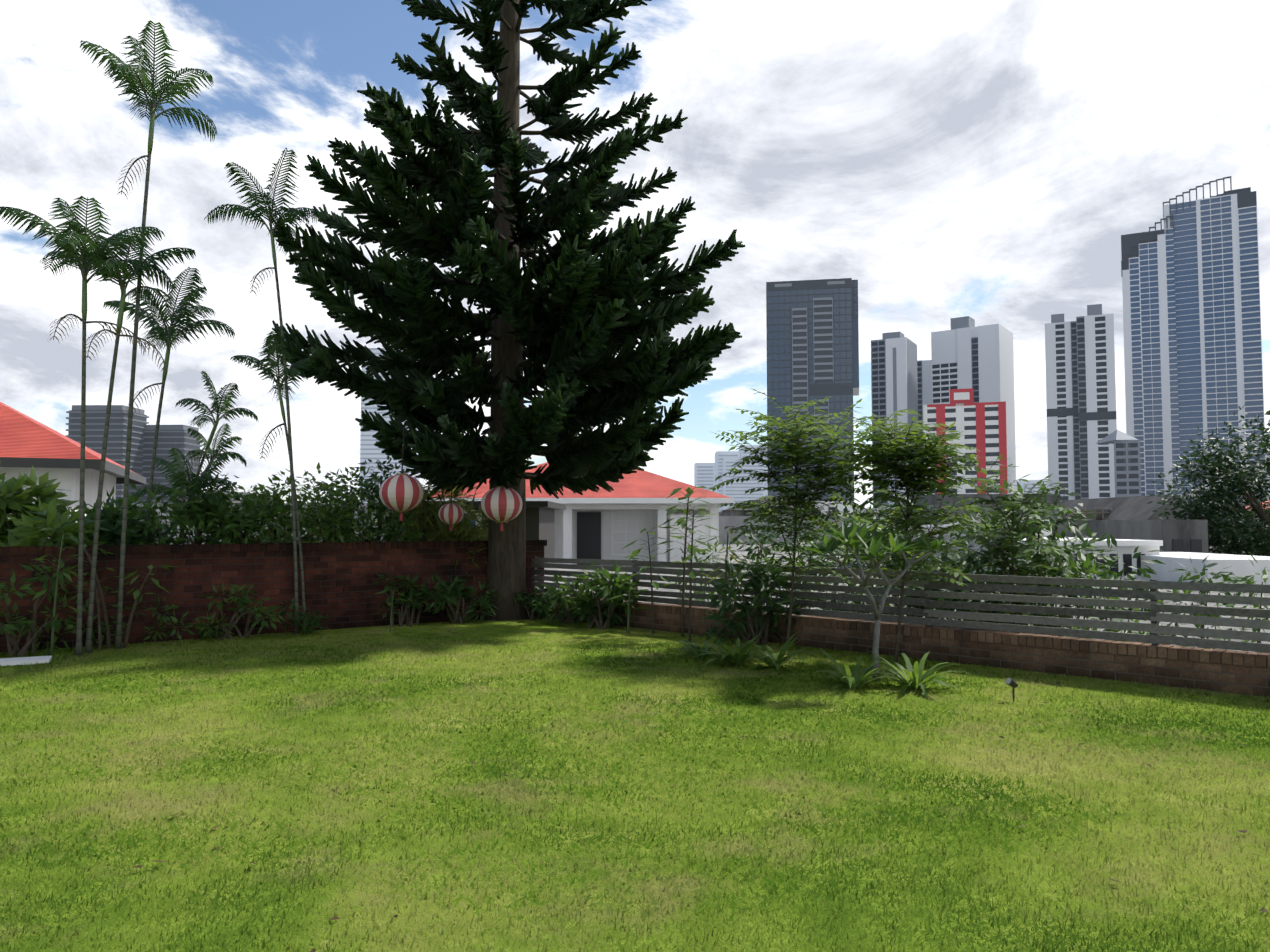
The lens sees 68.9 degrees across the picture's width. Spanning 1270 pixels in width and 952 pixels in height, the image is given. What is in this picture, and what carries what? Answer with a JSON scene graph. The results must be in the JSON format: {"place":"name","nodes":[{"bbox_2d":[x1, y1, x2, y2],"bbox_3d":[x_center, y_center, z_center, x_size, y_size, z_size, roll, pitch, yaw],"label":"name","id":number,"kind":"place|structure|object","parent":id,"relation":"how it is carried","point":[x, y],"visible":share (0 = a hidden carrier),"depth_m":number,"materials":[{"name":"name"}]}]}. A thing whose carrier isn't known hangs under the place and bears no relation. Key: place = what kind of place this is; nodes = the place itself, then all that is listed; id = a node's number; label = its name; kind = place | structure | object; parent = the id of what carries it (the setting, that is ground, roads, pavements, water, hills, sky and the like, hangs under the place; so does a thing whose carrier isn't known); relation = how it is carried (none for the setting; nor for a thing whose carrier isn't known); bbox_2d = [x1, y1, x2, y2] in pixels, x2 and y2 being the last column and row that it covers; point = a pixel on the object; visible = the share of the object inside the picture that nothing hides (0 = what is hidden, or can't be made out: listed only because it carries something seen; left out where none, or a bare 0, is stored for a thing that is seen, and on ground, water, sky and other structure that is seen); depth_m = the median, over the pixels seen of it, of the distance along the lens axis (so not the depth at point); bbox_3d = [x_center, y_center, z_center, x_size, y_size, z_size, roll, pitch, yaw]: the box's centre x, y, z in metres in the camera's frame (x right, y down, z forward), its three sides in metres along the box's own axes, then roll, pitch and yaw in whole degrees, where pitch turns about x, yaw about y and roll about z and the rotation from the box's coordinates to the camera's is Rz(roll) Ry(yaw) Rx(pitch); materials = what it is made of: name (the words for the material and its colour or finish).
{"place":"outdoors","nodes":[
{"label":"outdoors","id":0,"kind":"place"},
{"bbox_2d":[0,541,1269,951],"bbox_3d":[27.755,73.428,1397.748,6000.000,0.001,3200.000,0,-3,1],"label":"ground","id":1,"kind":"structure","parent":0,"point":[520,629],"depth_m":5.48,"materials":[{"name":"green plant"}]},
{"bbox_2d":[0,656,51,665],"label":"paver slab","id":2,"kind":"structure","parent":1,"relation":"on","point":[21,661],"depth_m":10.19,"materials":[{"name":"white concrete"}]},
{"bbox_2d":[0,558,86,656],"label":"bush","id":3,"kind":"object","parent":1,"relation":"on","point":[8,628],"depth_m":10.93,"materials":[{"name":"green plant"}]},
{"bbox_2d":[30,528,88,654],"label":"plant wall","id":4,"kind":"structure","parent":1,"relation":"on","point":[42,592],"depth_m":10.90,"materials":[{"name":"green plant"}]},
{"bbox_2d":[0,461,136,561],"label":"hedge bush","id":5,"kind":"object","parent":1,"relation":"on","point":[15,496],"visible":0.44,"depth_m":12.04,"materials":[{"name":"green plant"}]},
{"bbox_2d":[0,402,145,538],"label":"neighbour house","id":6,"kind":"structure","parent":1,"relation":"on","point":[27,442],"depth_m":19.94,"materials":[{"name":"red tile"}]},
{"bbox_2d":[1,486,144,544],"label":"hedge bush","id":7,"kind":"object","parent":1,"relation":"on","point":[90,513],"visible":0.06,"depth_m":12.66,"materials":[{"name":"green plant"}]},
{"bbox_2d":[0,196,175,655],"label":"palm","id":8,"kind":"object","parent":1,"relation":"on","point":[68,246],"visible":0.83,"depth_m":10.98,"materials":[{"name":"green plant"}]},
{"bbox_2d":[66,544,125,648],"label":"young palm","id":9,"kind":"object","parent":1,"relation":"on","point":[108,635],"depth_m":11.49,"materials":[{"name":"green plant"}]},
{"bbox_2d":[75,574,126,649],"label":"young palm","id":10,"kind":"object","parent":1,"relation":"on","point":[97,599],"depth_m":11.37,"materials":[{"name":"green plant"}]},
{"bbox_2d":[65,405,148,502],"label":"block tower","id":11,"kind":"structure","parent":1,"relation":"on","point":[117,432],"depth_m":508.19,"materials":[{"name":"grey concrete"}]},
{"bbox_2d":[78,493,181,545],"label":"hedge bush","id":12,"kind":"object","parent":1,"relation":"on","point":[110,537],"visible":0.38,"depth_m":12.51,"materials":[{"name":"green plant"}]},
{"bbox_2d":[65,221,195,652],"bbox_3d":[-6.152,-0.461,11.215,1.405,5.260,1.462,2,-3,-30],"label":"palm","id":13,"kind":"object","parent":1,"relation":"on","point":[138,272],"visible":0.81,"depth_m":11.21,"materials":[{"name":"green plant"}]},
{"bbox_2d":[82,594,195,644],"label":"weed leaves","id":14,"kind":"object","parent":1,"relation":"on","point":[165,619],"visible":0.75,"depth_m":11.75,"materials":[{"name":"green plant"}]},
{"bbox_2d":[117,564,176,647],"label":"young palm","id":15,"kind":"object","parent":1,"relation":"on","point":[136,593],"depth_m":11.55,"materials":[{"name":"green plant"}]},
{"bbox_2d":[80,20,217,648],"bbox_3d":[-6.056,-1.746,11.526,1.602,7.857,1.611,0,-3,1],"label":"palm","id":16,"kind":"object","parent":1,"relation":"on","point":[136,77],"visible":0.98,"depth_m":11.64,"materials":[{"name":"green plant"}]},
{"bbox_2d":[103,267,234,544],"bbox_3d":[-6.530,-0.276,12.966,1.638,5.071,1.567,0,-3,1],"label":"palm","id":17,"kind":"object","parent":1,"relation":"on","point":[166,334],"visible":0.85,"depth_m":12.93,"materials":[{"name":"green plant"}]},
{"bbox_2d":[141,425,201,502],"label":"block tower","id":18,"kind":"structure","parent":1,"relation":"on","point":[170,437],"depth_m":526.99,"materials":[{"name":"grey concrete"}]},
{"bbox_2d":[104,478,245,544],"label":"hedge bush","id":19,"kind":"object","parent":1,"relation":"on","point":[175,519],"visible":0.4,"depth_m":12.90,"materials":[{"name":"green plant"}]},
{"bbox_2d":[133,447,237,543],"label":"palm","id":20,"kind":"object","parent":1,"relation":"on","point":[180,476],"visible":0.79,"depth_m":13.33,"materials":[{"name":"green plant"}]},
{"bbox_2d":[169,423,246,543],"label":"palm","id":21,"kind":"object","parent":1,"relation":"on","point":[214,454],"visible":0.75,"depth_m":14.96,"materials":[{"name":"green plant"}]},
{"bbox_2d":[175,371,258,511],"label":"palm","id":22,"kind":"object","parent":1,"relation":"on","point":[226,399],"visible":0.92,"depth_m":14.65,"materials":[{"name":"green plant"}]},
{"bbox_2d":[144,469,304,544],"bbox_3d":[-6.332,1.107,13.950,2.376,2.435,2.059,-2,-4,40],"label":"hedge bush","id":23,"kind":"object","parent":1,"relation":"on","point":[224,489],"visible":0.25,"depth_m":13.61,"materials":[{"name":"green plant"}]},
{"bbox_2d":[190,582,284,640],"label":"shrub","id":24,"kind":"object","parent":1,"relation":"on","point":[239,601],"visible":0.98,"depth_m":12.43,"materials":[{"name":"green plant"}]},
{"bbox_2d":[193,483,328,546],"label":"hedge bush","id":25,"kind":"object","parent":1,"relation":"on","point":[251,511],"visible":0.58,"depth_m":13.53,"materials":[{"name":"green plant"}]},
{"bbox_2d":[204,147,325,633],"bbox_3d":[-5.171,-1.192,13.203,1.610,6.925,1.417,3,-4,-43],"label":"palm","id":26,"kind":"object","parent":1,"relation":"on","point":[290,214],"visible":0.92,"depth_m":13.19,"materials":[{"name":"green plant"}]},
{"bbox_2d":[230,331,315,626],"bbox_3d":[-5.180,0.122,13.245,1.242,4.305,1.151,0,-3,1],"label":"palm","id":27,"kind":"object","parent":1,"relation":"on","point":[293,371],"visible":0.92,"depth_m":13.21,"materials":[{"name":"green plant"}]},
{"bbox_2d":[0,540,546,652],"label":"garden wall","id":28,"kind":"structure","parent":1,"relation":"on","point":[340,578],"depth_m":12.82,"materials":[{"name":"red brick"}]},
{"bbox_2d":[250,597,329,630],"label":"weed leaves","id":29,"kind":"object","parent":1,"relation":"on","point":[315,622],"visible":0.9,"depth_m":12.81,"materials":[{"name":"green plant"}]},
{"bbox_2d":[237,462,383,543],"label":"hedge bush","id":30,"kind":"object","parent":1,"relation":"on","point":[305,497],"visible":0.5,"depth_m":14.07,"materials":[{"name":"green plant"}]},
{"bbox_2d":[298,466,427,542],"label":"hedge bush","id":31,"kind":"object","parent":1,"relation":"on","point":[352,496],"visible":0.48,"depth_m":14.42,"materials":[{"name":"green plant"}]},
{"bbox_2d":[306,455,434,541],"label":"hedge bush","id":32,"kind":"object","parent":1,"relation":"on","point":[380,468],"visible":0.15,"depth_m":15.63,"materials":[{"name":"green plant"}]},
{"bbox_2d":[360,348,419,502],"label":"tower","id":33,"kind":"structure","parent":1,"relation":"on","point":[370,451],"depth_m":706.06,"materials":[{"name":"grey"}]},
{"bbox_2d":[371,571,451,626],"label":"shrub","id":34,"kind":"object","parent":1,"relation":"on","point":[416,597],"visible":0.83,"depth_m":13.98,"materials":[{"name":"green plant"}]},
{"bbox_2d":[371,474,488,571],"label":"hedge bush","id":35,"kind":"object","parent":1,"relation":"on","point":[433,522],"visible":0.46,"depth_m":15.34,"materials":[{"name":"green plant"}]},
{"bbox_2d":[421,573,500,624],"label":"shrub","id":36,"kind":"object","parent":1,"relation":"on","point":[455,594],"depth_m":14.40,"materials":[{"name":"green plant"}]},
{"bbox_2d":[412,501,565,562],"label":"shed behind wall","id":37,"kind":"structure","parent":1,"relation":"on","point":[540,520],"depth_m":19.01,"materials":[{"name":"grey paint"}]},
{"bbox_2d":[115,503,892,543],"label":"low blocks","id":38,"kind":"structure","parent":1,"relation":"on","point":[725,521],"depth_m":69.64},
{"bbox_2d":[267,0,744,620],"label":"pine tree","id":39,"kind":"object","parent":1,"relation":"on","point":[575,320],"visible":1,"depth_m":14.04,"materials":[{"name":"green plant"}]},
{"bbox_2d":[379,424,423,520],"bbox_3d":[-3.510,-0.058,13.945,0.660,1.468,0.660,0,-3,1],"label":"lantern","id":40,"kind":"object","parent":39,"relation":"hanging from","point":[401,492],"visible":1,"depth_m":13.71,"materials":[{"name":"red"}]},
{"bbox_2d":[438,477,463,529],"bbox_3d":[-2.899,0.273,14.616,0.400,1.161,0.400,0,-3,1],"label":"lantern","id":41,"kind":"object","parent":39,"relation":"attached to","point":[451,514],"visible":1,"depth_m":14.47,"materials":[{"name":"red"}]},
{"bbox_2d":[481,446,522,530],"bbox_3d":[-2.040,0.157,14.205,0.640,1.370,0.640,0,-3,1],"label":"lantern","id":42,"kind":"object","parent":39,"relation":"hanging from","point":[501,504],"visible":0.98,"depth_m":13.97,"materials":[{"name":"red"}]},
{"bbox_2d":[513,583,556,619],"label":"shrub","id":43,"kind":"object","parent":1,"relation":"on","point":[523,599],"visible":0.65,"depth_m":14.89,"materials":[{"name":"green plant"}]},
{"bbox_2d":[530,578,588,623],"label":"shrub","id":44,"kind":"object","parent":1,"relation":"on","point":[561,611],"visible":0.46,"depth_m":14.29,"materials":[{"name":"green plant"}]},
{"bbox_2d":[426,462,733,564],"bbox_3d":[-2.147,2.060,38.947,11.656,5.971,11.100,0,-3,1],"label":"white bungalow","id":45,"kind":"object","parent":1,"relation":"on","point":[602,523],"visible":0.4,"depth_m":34.61,"materials":[{"name":"white paint"}]},
{"bbox_2d":[541,559,648,628],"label":"shrub","id":46,"kind":"object","parent":1,"relation":"on","point":[599,586],"visible":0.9,"depth_m":13.57,"materials":[{"name":"green plant"}]},
{"bbox_2d":[572,584,626,627],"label":"shrub","id":47,"kind":"object","parent":1,"relation":"on","point":[605,613],"visible":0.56,"depth_m":13.64,"materials":[{"name":"green plant"}]},
{"bbox_2d":[622,526,675,633],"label":"fence sapling","id":48,"kind":"object","parent":1,"relation":"on","point":[655,584],"visible":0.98,"depth_m":12.95,"materials":[{"name":"green plant"}]},
{"bbox_2d":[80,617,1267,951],"bbox_3d":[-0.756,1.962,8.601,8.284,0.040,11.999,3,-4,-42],"label":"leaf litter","id":49,"kind":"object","parent":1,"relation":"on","point":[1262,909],"visible":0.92,"depth_m":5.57,"materials":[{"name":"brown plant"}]},
{"bbox_2d":[657,486,712,636],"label":"fence sapling","id":50,"kind":"object","parent":1,"relation":"on","point":[689,491],"visible":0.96,"depth_m":12.66,"materials":[{"name":"green plant"}]},
{"bbox_2d":[667,507,719,640],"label":"fence sapling","id":51,"kind":"object","parent":1,"relation":"on","point":[692,575],"visible":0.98,"depth_m":12.22,"materials":[{"name":"green plant"}]},
{"bbox_2d":[667,639,724,661],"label":"spider lily","id":52,"kind":"object","parent":1,"relation":"on","point":[693,648],"visible":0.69,"depth_m":10.55,"materials":[{"name":"green plant"}]},
{"bbox_2d":[677,522,790,603],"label":"bush","id":53,"kind":"object","parent":1,"relation":"on","point":[749,549],"visible":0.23,"depth_m":14.41,"materials":[{"name":"green plant"}]},
{"bbox_2d":[200,490,1269,533],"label":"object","id":54,"kind":"object","parent":1,"relation":"on","point":[735,511],"visible":0.02,"depth_m":113.68,"materials":[{"name":"red tile"}]},
{"bbox_2d":[690,630,784,668],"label":"fern plant","id":55,"kind":"object","parent":1,"relation":"on","point":[736,656],"visible":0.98,"depth_m":9.96,"materials":[{"name":"green plant"}]},
{"bbox_2d":[699,554,806,644],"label":"bush","id":56,"kind":"object","parent":1,"relation":"on","point":[755,576],"visible":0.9,"depth_m":11.71,"materials":[{"name":"green plant"}]},
{"bbox_2d":[740,631,815,670],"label":"spider lily","id":57,"kind":"object","parent":1,"relation":"on","point":[770,662],"visible":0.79,"depth_m":9.91,"materials":[{"name":"green plant"}]},
{"bbox_2d":[729,497,843,549],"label":"bush","id":58,"kind":"object","parent":1,"relation":"on","point":[775,536],"visible":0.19,"depth_m":53.10,"materials":[{"name":"green plant"}]},
{"bbox_2d":[707,388,888,650],"bbox_3d":[1.988,0.503,11.315,2.198,3.306,2.165,-2,-4,36],"label":"fence sapling","id":59,"kind":"object","parent":1,"relation":"on","point":[794,451],"visible":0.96,"depth_m":11.17,"materials":[{"name":"green plant"}]},
{"bbox_2d":[766,278,853,500],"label":"skyscraper","id":60,"kind":"structure","parent":1,"relation":"on","point":[809,342],"depth_m":421.11,"materials":[{"name":"blue"}]},
{"bbox_2d":[753,539,869,616],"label":"bush","id":61,"kind":"object","parent":1,"relation":"on","point":[810,574],"visible":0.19,"depth_m":13.15,"materials":[{"name":"green plant"}]},
{"bbox_2d":[813,649,898,691],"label":"spider lily","id":62,"kind":"object","parent":1,"relation":"on","point":[854,679],"visible":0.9,"depth_m":8.70,"materials":[{"name":"green plant"}]},
{"bbox_2d":[773,509,938,618],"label":"tree","id":63,"kind":"object","parent":1,"relation":"on","point":[808,556],"visible":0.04,"depth_m":14.83,"materials":[{"name":"green plant"}]},
{"bbox_2d":[802,518,954,680],"bbox_3d":[2.365,1.215,9.095,1.215,1.661,1.828,-2,-3,32],"label":"frangipani","id":64,"kind":"object","parent":1,"relation":"on","point":[870,546],"visible":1,"depth_m":8.97,"materials":[{"name":"green plant"}]},
{"bbox_2d":[785,490,984,622],"bbox_3d":[3.732,2.028,13.887,2.875,3.660,2.788,-2,-3,30],"label":"bush","id":65,"kind":"object","parent":1,"relation":"on","point":[837,525],"visible":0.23,"depth_m":13.62,"materials":[{"name":"green plant"}]},
{"bbox_2d":[871,331,918,507],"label":"white tower","id":66,"kind":"structure","parent":1,"relation":"on","point":[894,383],"depth_m":520.66,"materials":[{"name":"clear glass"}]},
{"bbox_2d":[527,593,1269,696],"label":"fence base wall","id":67,"kind":"structure","parent":1,"relation":"on","point":[1233,671],"depth_m":9.80,"materials":[{"name":"brown brick"}]},
{"bbox_2d":[532,556,1269,652],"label":"slat fence","id":68,"kind":"object","parent":67,"relation":"attached to","point":[1154,616],"visible":0.73,"depth_m":9.90,"materials":[{"name":"grey wood"}]},
{"bbox_2d":[829,533,984,628],"bbox_3d":[3.604,1.984,12.253,2.016,2.502,1.892,-1,-3,26],"label":"bush","id":69,"kind":"object","parent":1,"relation":"on","point":[934,558],"visible":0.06,"depth_m":12.20,"materials":[{"name":"green plant"}]},
{"bbox_2d":[820,409,1000,661],"bbox_3d":[3.037,0.639,10.368,1.955,2.939,2.175,0,-3,1],"label":"fence sapling","id":70,"kind":"object","parent":1,"relation":"on","point":[887,449],"visible":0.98,"depth_m":10.16,"materials":[{"name":"green plant"}]},
{"bbox_2d":[858,651,973,697],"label":"spider lily","id":71,"kind":"object","parent":1,"relation":"on","point":[910,678],"visible":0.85,"depth_m":8.67,"materials":[{"name":"green plant"}]},
{"bbox_2d":[917,360,931,495],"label":"grey tower","id":72,"kind":"structure","parent":1,"relation":"on","point":[924,377],"depth_m":559.10,"materials":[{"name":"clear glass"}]},
{"bbox_2d":[848,510,1051,571],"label":"building","id":73,"kind":"structure","parent":1,"relation":"on","point":[947,536],"depth_m":29.70,"materials":[{"name":"grey"}]},
{"bbox_2d":[923,388,1007,494],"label":"apartment building","id":74,"kind":"structure","parent":1,"relation":"on","point":[982,425],"depth_m":297.36,"materials":[{"name":"red concrete"}]},
{"bbox_2d":[884,516,1046,627],"bbox_3d":[4.566,1.888,12.475,2.372,2.720,2.446,0,-3,1],"label":"bush","id":75,"kind":"object","parent":1,"relation":"on","point":[973,562],"visible":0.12,"depth_m":12.51,"materials":[{"name":"green plant"}]},
{"bbox_2d":[931,316,1015,493],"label":"white tower","id":76,"kind":"structure","parent":1,"relation":"on","point":[966,353],"depth_m":520.09,"materials":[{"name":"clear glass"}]},
{"bbox_2d":[694,433,1269,511],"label":"buildings","id":77,"kind":"structure","parent":1,"relation":"on","point":[705,473],"depth_m":892.57,"materials":[{"name":"grey concrete"}]},
{"bbox_2d":[876,479,1096,628],"bbox_3d":[4.979,1.937,13.274,3.014,3.779,2.980,-1,-3,10],"label":"bush","id":78,"kind":"object","parent":1,"relation":"on","point":[1005,484],"visible":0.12,"depth_m":12.82,"materials":[{"name":"green plant"}]},
{"bbox_2d":[949,454,1074,632],"bbox_3d":[4.535,0.959,11.200,1.607,2.381,1.651,0,-3,1],"label":"fence sapling","id":79,"kind":"object","parent":1,"relation":"on","point":[1009,546],"visible":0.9,"depth_m":11.15,"materials":[{"name":"green plant"}]},
{"bbox_2d":[918,487,1149,632],"bbox_3d":[5.096,1.940,11.962,2.293,3.638,2.679,2,-4,-40],"label":"bush","id":80,"kind":"object","parent":1,"relation":"on","point":[1092,555],"visible":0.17,"depth_m":11.89,"materials":[{"name":"green plant"}]},
{"bbox_2d":[895,494,1215,548],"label":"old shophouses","id":81,"kind":"structure","parent":1,"relation":"on","point":[1128,508],"depth_m":45.48,"materials":[{"name":"grey"}]},
{"bbox_2d":[990,553,1124,641],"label":"bush","id":82,"kind":"object","parent":1,"relation":"on","point":[1087,562],"visible":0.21,"depth_m":10.61,"materials":[{"name":"green plant"}]},
{"bbox_2d":[983,533,1136,641],"bbox_3d":[5.407,1.949,11.375,2.161,2.494,1.659,0,-3,1],"label":"bush","id":83,"kind":"object","parent":1,"relation":"on","point":[1059,560],"visible":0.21,"depth_m":11.27,"materials":[{"name":"green plant"}]},
{"bbox_2d":[1045,314,1080,500],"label":"tower","id":84,"kind":"structure","parent":1,"relation":"on","point":[1062,398],"depth_m":477.62,"materials":[{"name":"white concrete"}]},
{"bbox_2d":[1076,304,1116,498],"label":"tower","id":85,"kind":"structure","parent":1,"relation":"on","point":[1096,375],"depth_m":467.47,"materials":[{"name":"white concrete"}]},
{"bbox_2d":[1020,534,1188,646],"bbox_3d":[5.361,1.958,10.749,1.765,2.590,1.800,3,-4,-42],"label":"bush","id":86,"kind":"object","parent":1,"relation":"on","point":[1113,541],"visible":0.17,"depth_m":10.79,"materials":[{"name":"green plant"}]},
{"bbox_2d":[964,520,1269,584],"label":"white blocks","id":87,"kind":"structure","parent":1,"relation":"on","point":[1178,541],"depth_m":24.62,"materials":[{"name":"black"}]},
{"bbox_2d":[1114,440,1140,496],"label":"high-rise building","id":88,"kind":"structure","parent":1,"relation":"on","point":[1127,471],"depth_m":396.04,"materials":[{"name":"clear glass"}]},
{"bbox_2d":[1121,215,1180,496],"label":"tall tower","id":89,"kind":"structure","parent":1,"relation":"on","point":[1150,344],"depth_m":557.35,"materials":[{"name":"blue glass"}]},
{"bbox_2d":[1124,553,1269,648],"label":"bush","id":90,"kind":"object","parent":1,"relation":"on","point":[1189,576],"visible":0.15,"depth_m":10.32,"materials":[{"name":"green plant"}]},
{"bbox_2d":[1147,405,1269,555],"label":"tree","id":91,"kind":"object","parent":1,"relation":"on","point":[1243,520],"visible":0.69,"depth_m":30.88,"materials":[{"name":"green plant"}]},
{"bbox_2d":[1158,552,1269,652],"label":"bush","id":92,"kind":"object","parent":1,"relation":"on","point":[1264,577],"visible":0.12,"depth_m":9.56,"materials":[{"name":"green plant"}]},
{"bbox_2d":[1163,176,1266,515],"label":"tall tower","id":93,"kind":"structure","parent":1,"relation":"on","point":[1218,319],"depth_m":542.24,"materials":[{"name":"blue glass"}]},
{"bbox_2d":[0,0,1269,507],"label":"sky","id":94,"kind":"structure","parent":0,"point":[989,162],"materials":[{"name":"white"}]},
{"bbox_2d":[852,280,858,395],"bbox_3d":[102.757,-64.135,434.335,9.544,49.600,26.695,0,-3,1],"label":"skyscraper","id":95,"kind":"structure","parent":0,"point":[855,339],"depth_m":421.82,"materials":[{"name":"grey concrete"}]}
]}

